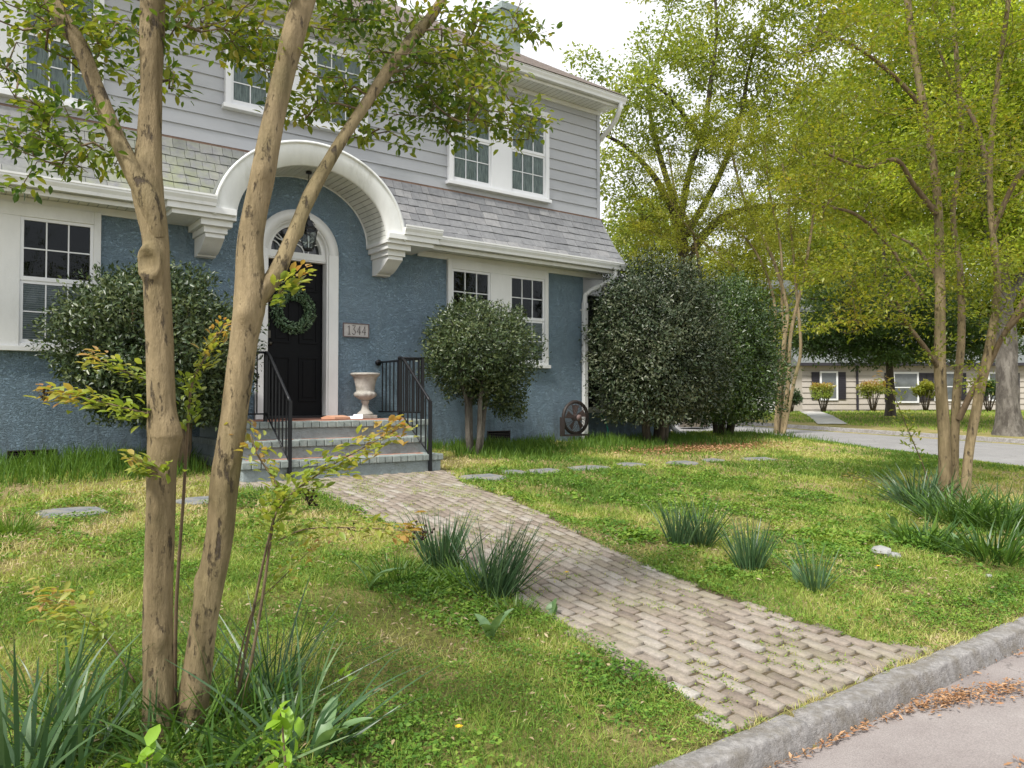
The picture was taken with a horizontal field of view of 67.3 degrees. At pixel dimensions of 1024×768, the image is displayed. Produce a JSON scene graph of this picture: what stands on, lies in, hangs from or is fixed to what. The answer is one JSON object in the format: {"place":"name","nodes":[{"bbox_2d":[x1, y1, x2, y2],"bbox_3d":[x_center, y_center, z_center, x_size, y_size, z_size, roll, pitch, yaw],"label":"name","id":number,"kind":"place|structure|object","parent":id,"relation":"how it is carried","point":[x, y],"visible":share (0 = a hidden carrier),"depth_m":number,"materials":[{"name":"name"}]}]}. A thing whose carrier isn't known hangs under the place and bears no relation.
{"place":"outdoors","nodes":[
{"label":"outdoors","id":0,"kind":"place"},
{"bbox_2d":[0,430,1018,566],"bbox_3d":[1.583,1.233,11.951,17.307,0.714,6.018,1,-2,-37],"label":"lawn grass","id":1,"kind":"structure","parent":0,"point":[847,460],"depth_m":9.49,"materials":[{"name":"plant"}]},
{"bbox_2d":[0,410,1023,767],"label":"ground","id":2,"kind":"structure","parent":0,"point":[434,632],"depth_m":4.25,"materials":[{"name":"plant"}]},
{"bbox_2d":[0,505,59,536],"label":"grass tussock","id":3,"kind":"object","parent":2,"relation":"on","point":[16,524],"depth_m":5.67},
{"bbox_2d":[0,608,139,707],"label":"strap leaf plant","id":4,"kind":"object","parent":2,"relation":"on","point":[24,680],"visible":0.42,"depth_m":3.14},
{"bbox_2d":[35,506,108,518],"bbox_3d":[-3.643,1.078,6.368,0.509,0.075,0.358,1,-2,-37],"label":"flagstone","id":5,"kind":"object","parent":2,"relation":"on","point":[64,511],"visible":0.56,"depth_m":6.38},
{"bbox_2d":[3,655,143,765],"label":"strap leaf plant","id":6,"kind":"object","parent":2,"relation":"on","point":[38,723],"visible":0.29,"depth_m":2.88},
{"bbox_2d":[0,606,151,767],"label":"strap leaf plant","id":7,"kind":"object","parent":2,"relation":"on","point":[44,740],"visible":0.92,"depth_m":2.59,"materials":[{"name":"plant"}]},
{"bbox_2d":[23,578,139,682],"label":"basal shoot","id":8,"kind":"object","parent":2,"relation":"on","point":[70,608],"visible":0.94,"depth_m":3.01,"materials":[{"name":"green plant"}]},
{"bbox_2d":[2,618,179,767],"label":"strap leaf plant","id":9,"kind":"object","parent":2,"relation":"on","point":[82,755],"visible":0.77,"depth_m":2.66,"materials":[{"name":"plant"}]},
{"bbox_2d":[5,636,253,767],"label":"strap leaf plant","id":10,"kind":"object","parent":2,"relation":"on","point":[120,692],"visible":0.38,"depth_m":2.85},
{"bbox_2d":[12,678,262,767],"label":"strap leaf plant","id":11,"kind":"object","parent":2,"relation":"on","point":[121,761],"visible":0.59,"depth_m":2.70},
{"bbox_2d":[121,724,166,767],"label":"oak seedling","id":12,"kind":"object","parent":2,"relation":"on","point":[151,735],"visible":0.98,"depth_m":2.51,"materials":[{"name":"green plant"}]},
{"bbox_2d":[24,249,269,469],"bbox_3d":[-3.931,-0.215,8.504,2.511,2.559,2.076,1,-2,-37],"label":"round shrub","id":13,"kind":"object","parent":2,"relation":"on","point":[121,334],"visible":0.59,"depth_m":8.06,"materials":[{"name":"green plant"}]},
{"bbox_2d":[7,676,360,767],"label":"lawn weeds","id":14,"kind":"object","parent":2,"relation":"on","point":[189,757],"visible":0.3,"depth_m":2.78,"materials":[{"name":"green plant"}]},
{"bbox_2d":[18,624,353,767],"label":"strap leaf plant","id":15,"kind":"object","parent":2,"relation":"on","point":[177,725],"visible":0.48,"depth_m":2.83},
{"bbox_2d":[90,612,353,767],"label":"strap leaf plant","id":16,"kind":"object","parent":2,"relation":"on","point":[239,716],"visible":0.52,"depth_m":3.04,"materials":[{"name":"plant"}]},
{"bbox_2d":[84,681,359,767],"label":"strap leaf plant","id":17,"kind":"object","parent":2,"relation":"on","point":[209,747],"visible":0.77,"depth_m":2.67,"materials":[{"name":"plant"}]},
{"bbox_2d":[116,651,389,767],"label":"strap leaf plant","id":18,"kind":"object","parent":2,"relation":"on","point":[242,738],"visible":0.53,"depth_m":2.83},
{"bbox_2d":[120,574,403,704],"bbox_3d":[-0.952,1.053,3.183,1.167,0.568,0.934,-1,-1,22],"label":"strap leaf plant","id":19,"kind":"object","parent":2,"relation":"on","point":[294,672],"visible":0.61,"depth_m":3.28,"materials":[{"name":"plant"}]},
{"bbox_2d":[227,534,330,682],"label":"basal shoot","id":20,"kind":"object","parent":2,"relation":"on","point":[281,575],"visible":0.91,"depth_m":3.16,"materials":[{"name":"green plant"}]},
{"bbox_2d":[0,0,563,742],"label":"crape myrtle","id":21,"kind":"object","parent":2,"relation":"on","point":[142,174],"visible":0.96,"depth_m":2.97,"materials":[{"name":"beige plant"}]},
{"bbox_2d":[24,382,150,432],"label":"basal shoot","id":22,"kind":"object","parent":21,"relation":"attached to","point":[65,398],"visible":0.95,"depth_m":2.84,"materials":[{"name":"green plant"}]},
{"bbox_2d":[77,346,145,384],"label":"basal shoot","id":23,"kind":"object","parent":21,"relation":"attached to","point":[120,365],"visible":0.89,"depth_m":3.00,"materials":[{"name":"green plant"}]},
{"bbox_2d":[119,449,187,483],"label":"basal shoot","id":24,"kind":"object","parent":21,"relation":"attached to","point":[145,462],"visible":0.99,"depth_m":2.82,"materials":[{"name":"green plant"}]},
{"bbox_2d":[173,315,231,710],"bbox_3d":[-1.218,0.506,3.037,0.251,1.556,0.168,0,-1,0],"label":"basal shoot","id":25,"kind":"object","parent":21,"relation":"attached to","point":[190,385],"visible":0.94,"depth_m":3.04,"materials":[{"name":"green plant"}]},
{"bbox_2d":[224,419,298,705],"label":"basal shoot","id":26,"kind":"object","parent":21,"relation":"attached to","point":[273,471],"visible":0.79,"depth_m":2.95,"materials":[{"name":"green plant"}]},
{"bbox_2d":[266,260,315,306],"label":"basal shoot","id":27,"kind":"object","parent":21,"relation":"attached to","point":[292,284],"visible":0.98,"depth_m":2.96,"materials":[{"name":"green plant"}]},
{"bbox_2d":[277,510,427,547],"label":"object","id":28,"kind":"object","parent":21,"relation":"attached to","point":[301,532],"visible":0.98,"depth_m":2.81,"materials":[{"name":"green plant"}]},
{"bbox_2d":[264,700,304,767],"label":"lime seedling","id":29,"kind":"object","parent":2,"relation":"on","point":[282,720],"visible":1,"depth_m":2.42,"materials":[{"name":"green plant"}]},
{"bbox_2d":[137,607,446,767],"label":"strap leaf plant","id":30,"kind":"object","parent":2,"relation":"on","point":[348,710],"visible":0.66,"depth_m":2.86,"materials":[{"name":"plant"}]},
{"bbox_2d":[192,418,442,482],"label":"front steps","id":31,"kind":"structure","parent":2,"relation":"on","point":[409,456],"depth_m":9.02,"materials":[{"name":"grey brick"}]},
{"bbox_2d":[212,351,291,476],"bbox_3d":[-3.144,0.350,8.983,0.404,1.515,2.088,1,-2,-37],"label":"stair railing","id":32,"kind":"object","parent":31,"relation":"on","point":[268,358],"visible":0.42,"depth_m":8.62,"materials":[{"name":"black metal"}]},
{"bbox_2d":[350,372,379,417],"bbox_3d":[-2.061,0.162,10.805,0.410,0.635,0.410,1,-2,-37],"label":"garden urn","id":33,"kind":"object","parent":31,"relation":"on","point":[365,383],"visible":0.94,"depth_m":10.70,"materials":[{"name":"stone"}]},
{"bbox_2d":[375,356,431,470],"bbox_3d":[-1.453,0.379,10.237,0.404,1.515,2.088,1,-2,-37],"label":"stair railing","id":34,"kind":"object","parent":31,"relation":"on","point":[411,378],"visible":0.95,"depth_m":9.93,"materials":[{"name":"black metal"}]},
{"bbox_2d":[234,414,418,711],"bbox_3d":[-0.749,0.707,2.858,0.805,1.190,0.310,0,-1,12],"label":"basal shoot","id":35,"kind":"object","parent":2,"relation":"on","point":[307,473],"visible":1,"depth_m":2.85,"materials":[{"name":"green plant"}]},
{"bbox_2d":[0,0,685,461],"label":"house","id":36,"kind":"structure","parent":2,"relation":"on","point":[406,242],"depth_m":10.77,"materials":[{"name":"blue paint"}]},
{"bbox_2d":[0,200,100,351],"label":"window","id":37,"kind":"structure","parent":36,"relation":"in","point":[39,244],"depth_m":8.68,"materials":[{"name":"white paint"}]},
{"bbox_2d":[0,0,103,114],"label":"window","id":38,"kind":"structure","parent":36,"relation":"in","point":[57,66],"depth_m":8.71,"materials":[{"name":"white plastic"}]},
{"bbox_2d":[267,259,321,415],"bbox_3d":[-2.971,-0.627,10.540,0.800,2.120,0.150,1,-2,-37],"label":"door","id":39,"kind":"structure","parent":36,"relation":"in","point":[297,358],"depth_m":10.60,"materials":[{"name":"black paint"}]},
{"bbox_2d":[269,289,316,334],"bbox_3d":[-2.991,-1.000,10.527,0.678,0.675,0.219,1,-2,-37],"label":"door wreath","id":40,"kind":"object","parent":39,"relation":"attached to","point":[300,325],"depth_m":10.51,"materials":[{"name":"green plant"}]},
{"bbox_2d":[221,16,369,138],"bbox_3d":[-2.893,-4.151,10.516,2.060,1.215,0.112,1,-2,-37],"label":"window","id":41,"kind":"structure","parent":36,"relation":"in","point":[241,97],"depth_m":10.46,"materials":[{"name":"white plastic"}]},
{"bbox_2d":[446,258,550,368],"bbox_3d":[-0.187,-1.105,12.472,2.060,1.655,0.085,1,-2,-37],"label":"window","id":42,"kind":"structure","parent":36,"relation":"in","point":[514,285],"depth_m":12.58,"materials":[{"name":"white paint"}]},
{"bbox_2d":[445,85,551,203],"bbox_3d":[-0.179,-3.859,12.525,2.060,1.545,0.112,1,-2,-37],"label":"window","id":43,"kind":"structure","parent":36,"relation":"in","point":[526,177],"depth_m":12.53,"materials":[{"name":"white plastic"}]},
{"bbox_2d":[314,694,372,760],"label":"tulip leaves","id":44,"kind":"object","parent":2,"relation":"on","point":[326,731],"visible":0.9,"depth_m":2.85,"materials":[{"name":"green plant"}]},
{"bbox_2d":[159,674,559,767],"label":"lawn weeds","id":45,"kind":"object","parent":2,"relation":"on","point":[391,746],"visible":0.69,"depth_m":2.92,"materials":[{"name":"green plant"}]},
{"bbox_2d":[345,548,443,584],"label":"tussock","id":46,"kind":"object","parent":2,"relation":"on","point":[374,574],"visible":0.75,"depth_m":5.01,"materials":[{"name":"green plant"}]},
{"bbox_2d":[0,426,844,487],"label":"tall grass","id":47,"kind":"structure","parent":2,"relation":"on","point":[73,462],"depth_m":10.61,"materials":[{"name":"plant"}]},
{"bbox_2d":[341,556,519,612],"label":"lawn weeds","id":48,"kind":"object","parent":2,"relation":"on","point":[440,590],"visible":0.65,"depth_m":4.77,"materials":[{"name":"green plant"}]},
{"bbox_2d":[396,506,489,569],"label":"daffodil clump","id":49,"kind":"object","parent":2,"relation":"on","point":[443,548],"visible":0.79,"depth_m":5.26,"materials":[{"name":"green plant"}]},
{"bbox_2d":[423,552,498,588],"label":"lily seedling","id":50,"kind":"object","parent":2,"relation":"on","point":[445,573],"visible":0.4,"depth_m":5.01,"materials":[{"name":"green plant"}]},
{"bbox_2d":[399,590,555,638],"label":"lawn weeds","id":51,"kind":"object","parent":2,"relation":"on","point":[453,615],"visible":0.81,"depth_m":4.36,"materials":[{"name":"green plant"}]},
{"bbox_2d":[415,290,552,454],"bbox_3d":[-0.455,-0.119,11.105,1.942,2.485,1.852,1,-2,-37],"label":"round shrub","id":52,"kind":"object","parent":2,"relation":"on","point":[487,370],"visible":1,"depth_m":10.82,"materials":[{"name":"green plant"}]},
{"bbox_2d":[474,608,513,642],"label":"tulip leaves","id":53,"kind":"object","parent":2,"relation":"on","point":[485,624],"visible":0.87,"depth_m":4.00,"materials":[{"name":"green plant"}]},
{"bbox_2d":[418,513,574,600],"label":"daffodil clump","id":54,"kind":"object","parent":2,"relation":"on","point":[502,577],"visible":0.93,"depth_m":4.75,"materials":[{"name":"green plant"}]},
{"bbox_2d":[0,449,1022,767],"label":"dry clippings","id":55,"kind":"object","parent":2,"relation":"on","point":[528,599],"visible":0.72,"depth_m":5.36,"materials":[{"name":"plant"}]},
{"bbox_2d":[0,457,1023,767],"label":"ground cover","id":56,"kind":"object","parent":2,"relation":"on","point":[814,553],"visible":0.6,"depth_m":5.00,"materials":[{"name":"green plant"}]},
{"bbox_2d":[0,470,1023,767],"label":"lawn weeds","id":57,"kind":"object","parent":2,"relation":"on","point":[672,484],"visible":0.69,"depth_m":5.16,"materials":[{"name":"green plant"}]},
{"bbox_2d":[485,588,560,620],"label":"lily seedling","id":58,"kind":"object","parent":2,"relation":"on","point":[516,601],"visible":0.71,"depth_m":4.49,"materials":[{"name":"green plant"}]},
{"bbox_2d":[560,400,588,435],"bbox_3d":[1.092,0.578,13.074,0.600,0.608,0.160,1,-2,-37],"label":"hose reel","id":59,"kind":"object","parent":2,"relation":"on","point":[579,416],"visible":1,"depth_m":13.01,"materials":[{"name":"plastic"}]},
{"bbox_2d":[240,477,924,730],"bbox_3d":[-0.174,1.263,6.214,2.810,0.556,6.060,1,-2,-37],"label":"walk bedding","id":60,"kind":"object","parent":2,"relation":"on","point":[755,631],"visible":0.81,"depth_m":4.27,"materials":[{"name":"sand"}]},
{"bbox_2d":[239,470,934,733],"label":"brick walk","id":61,"kind":"structure","parent":60,"relation":"on","point":[631,639],"depth_m":4.52,"materials":[{"name":"brick"}]},
{"bbox_2d":[250,472,905,711],"bbox_3d":[-0.059,1.256,6.259,2.313,0.553,5.946,1,-2,-37],"label":"joint moss","id":62,"kind":"object","parent":61,"relation":"on","point":[588,575],"visible":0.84,"depth_m":5.14,"materials":[{"name":"green plant"}]},
{"bbox_2d":[265,472,906,715],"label":"joint weeds","id":63,"kind":"object","parent":61,"relation":"on","point":[591,585],"visible":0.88,"depth_m":5.12,"materials":[{"name":"green plant"}]},
{"bbox_2d":[526,640,681,728],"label":"lawn weeds","id":64,"kind":"object","parent":2,"relation":"on","point":[591,675],"visible":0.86,"depth_m":3.59,"materials":[{"name":"green plant"}]},
{"bbox_2d":[595,526,667,546],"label":"lawn weeds","id":65,"kind":"object","parent":2,"relation":"on","point":[643,533],"visible":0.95,"depth_m":6.35,"materials":[{"name":"green plant"}]},
{"bbox_2d":[578,240,748,443],"bbox_3d":[2.545,-0.659,13.619,3.018,3.664,2.431,1,-2,-37],"label":"holly bush","id":66,"kind":"object","parent":2,"relation":"on","point":[661,398],"visible":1,"depth_m":13.10,"materials":[{"name":"green plant"}]},
{"bbox_2d":[601,173,748,284],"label":"background tree","id":67,"kind":"object","parent":2,"relation":"on","point":[621,253],"visible":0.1,"depth_m":59.67,"materials":[{"name":"green plant"}]},
{"bbox_2d":[644,492,721,546],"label":"daffodil clump","id":68,"kind":"object","parent":2,"relation":"on","point":[673,533],"visible":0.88,"depth_m":6.24,"materials":[{"name":"green plant"}]},
{"bbox_2d":[574,439,795,457],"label":"fallen leaves","id":69,"kind":"object","parent":2,"relation":"on","point":[709,445],"visible":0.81,"depth_m":12.99,"materials":[{"name":"brown plant"}]},
{"bbox_2d":[656,493,742,547],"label":"daffodil clump","id":70,"kind":"object","parent":2,"relation":"on","point":[709,536],"visible":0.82,"depth_m":6.25,"materials":[{"name":"green plant"}]},
{"bbox_2d":[559,0,884,426],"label":"oak tree","id":71,"kind":"object","parent":2,"relation":"on","point":[678,57],"visible":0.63,"depth_m":27.08,"materials":[{"name":"green plant"}]},
{"bbox_2d":[683,553,770,580],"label":"lawn weeds","id":72,"kind":"object","parent":2,"relation":"on","point":[728,567],"visible":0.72,"depth_m":5.48,"materials":[{"name":"green plant"}]},
{"bbox_2d":[615,89,862,433],"bbox_3d":[7.456,-3.916,25.434,8.015,11.400,4.371,0,-1,0],"label":"crape myrtle","id":73,"kind":"object","parent":2,"relation":"on","point":[781,423],"visible":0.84,"depth_m":25.35,"materials":[{"name":"green plant"}]},
{"bbox_2d":[676,265,803,435],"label":"evergreen hedge","id":74,"kind":"object","parent":2,"relation":"on","point":[754,364],"visible":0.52,"depth_m":15.27,"materials":[{"name":"green plant"}]},
{"bbox_2d":[672,192,824,354],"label":"background tree","id":75,"kind":"object","parent":2,"relation":"on","point":[752,269],"visible":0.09,"depth_m":48.36,"materials":[{"name":"green plant"}]},
{"bbox_2d":[714,510,786,571],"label":"daffodil clump","id":76,"kind":"object","parent":2,"relation":"on","point":[751,560],"visible":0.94,"depth_m":5.56,"materials":[{"name":"green plant"}]},
{"bbox_2d":[728,280,813,410],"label":"tree","id":77,"kind":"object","parent":2,"relation":"on","point":[785,284],"depth_m":49.47,"materials":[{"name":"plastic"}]},
{"bbox_2d":[772,538,851,592],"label":"daffodil clump","id":78,"kind":"object","parent":2,"relation":"on","point":[807,582],"visible":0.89,"depth_m":5.20,"materials":[{"name":"green plant"}]},
{"bbox_2d":[810,382,835,411],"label":"foundation shrub","id":79,"kind":"object","parent":2,"relation":"on","point":[824,390],"visible":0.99,"depth_m":43.38,"materials":[{"name":"green plant"}]},
{"bbox_2d":[650,616,1023,767],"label":"kerb","id":80,"kind":"structure","parent":2,"relation":"on","point":[779,738],"depth_m":3.58,"materials":[{"name":"concrete"}]},
{"bbox_2d":[757,520,918,559],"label":"lawn weeds","id":81,"kind":"object","parent":2,"relation":"on","point":[816,531],"visible":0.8,"depth_m":6.71,"materials":[{"name":"green plant"}]},
{"bbox_2d":[729,34,957,335],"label":"background tree","id":82,"kind":"object","parent":2,"relation":"on","point":[831,242],"visible":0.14,"depth_m":53.03,"materials":[{"name":"green plant"}]},
{"bbox_2d":[675,419,1023,443],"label":"kerb across street","id":83,"kind":"structure","parent":2,"relation":"on","point":[962,437],"depth_m":25.87,"materials":[{"name":"concrete"}]},
{"bbox_2d":[785,207,924,331],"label":"background tree","id":84,"kind":"object","parent":2,"relation":"on","point":[835,257],"visible":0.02,"depth_m":58.85,"materials":[{"name":"green plant"}]},
{"bbox_2d":[855,380,885,410],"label":"foundation shrub","id":85,"kind":"object","parent":2,"relation":"on","point":[868,389],"visible":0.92,"depth_m":43.38,"materials":[{"name":"green plant"}]},
{"bbox_2d":[727,459,1023,538],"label":"lawn grass","id":86,"kind":"structure","parent":2,"relation":"on","point":[1015,468],"depth_m":10.05,"materials":[{"name":"plant"}]},
{"bbox_2d":[751,0,1023,502],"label":"crape myrtle","id":87,"kind":"object","parent":2,"relation":"on","point":[948,441],"visible":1,"depth_m":8.95,"materials":[{"name":"green plant"}]},
{"bbox_2d":[753,409,1023,432],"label":"lawn grass","id":88,"kind":"structure","parent":2,"relation":"on","point":[920,416],"depth_m":34.06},
{"bbox_2d":[773,336,1023,410],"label":"neighbour house","id":89,"kind":"structure","parent":2,"relation":"on","point":[846,382],"depth_m":44.95,"materials":[{"name":"beige"}]},
{"bbox_2d":[819,371,837,399],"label":"window","id":90,"kind":"structure","parent":89,"relation":"in","point":[825,376],"depth_m":44.92,"materials":[{"name":"glass"}]},
{"bbox_2d":[894,372,918,402],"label":"window","id":91,"kind":"structure","parent":89,"relation":"in","point":[903,380],"depth_m":44.92,"materials":[{"name":"glass"}]},
{"bbox_2d":[776,234,1023,415],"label":"shade tree","id":92,"kind":"object","parent":2,"relation":"on","point":[864,347],"visible":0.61,"depth_m":32.75,"materials":[{"name":"green plant"}]},
{"bbox_2d":[872,370,930,489],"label":"basal shoot","id":93,"kind":"object","parent":2,"relation":"on","point":[900,411],"visible":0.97,"depth_m":9.01,"materials":[{"name":"green plant"}]},
{"bbox_2d":[785,74,1023,334],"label":"background tree","id":94,"kind":"object","parent":2,"relation":"on","point":[985,283],"visible":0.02,"depth_m":54.08,"materials":[{"name":"green plant"}]},
{"bbox_2d":[787,0,1023,436],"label":"old street tree","id":95,"kind":"object","parent":2,"relation":"on","point":[1008,420],"visible":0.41,"depth_m":24.38,"materials":[{"name":"green plant"}]},
{"bbox_2d":[853,463,975,508],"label":"strap leaf plant","id":96,"kind":"object","parent":2,"relation":"on","point":[910,490],"visible":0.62,"depth_m":8.67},
{"bbox_2d":[909,378,934,410],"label":"foundation shrub","id":97,"kind":"object","parent":2,"relation":"on","point":[926,389],"visible":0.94,"depth_m":43.33,"materials":[{"name":"green plant"}]},
{"bbox_2d":[867,510,989,549],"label":"strap leaf plant","id":98,"kind":"object","parent":2,"relation":"on","point":[934,528],"visible":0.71,"depth_m":6.71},
{"bbox_2d":[872,523,993,558],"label":"lawn weeds","id":99,"kind":"object","parent":2,"relation":"on","point":[920,544],"visible":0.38,"depth_m":6.64,"materials":[{"name":"green plant"}]},
{"bbox_2d":[881,472,1023,528],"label":"strap leaf plant","id":100,"kind":"object","parent":2,"relation":"on","point":[917,502],"visible":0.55,"depth_m":7.73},
{"bbox_2d":[912,476,1023,534],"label":"strap leaf plant","id":101,"kind":"object","parent":2,"relation":"on","point":[997,515],"visible":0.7,"depth_m":7.47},
{"bbox_2d":[915,515,1023,567],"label":"strap leaf plant","id":102,"kind":"object","parent":2,"relation":"on","point":[1010,556],"visible":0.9,"depth_m":6.27,"materials":[{"name":"plant"}]},
{"bbox_2d":[386,0,1023,333],"label":"sky","id":103,"kind":"structure","parent":0,"point":[605,25],"materials":[{"name":"white"}]},
{"bbox_2d":[800,411,845,423],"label":"path","id":104,"kind":"structure","parent":0,"point":[819,417],"depth_m":33.64,"materials":[{"name":"concrete"}]},
{"bbox_2d":[671,423,1023,465],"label":"side street","id":105,"kind":"structure","parent":0,"point":[1001,453],"depth_m":21.70,"materials":[{"name":"asphalt"}]},
{"bbox_2d":[775,650,1023,767],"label":"street","id":106,"kind":"structure","parent":0,"point":[983,734],"depth_m":3.44,"materials":[{"name":"asphalt"}]},
{"bbox_2d":[764,647,1023,767],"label":"leaf litter","id":107,"kind":"object","parent":106,"relation":"on","point":[942,698],"visible":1,"depth_m":3.82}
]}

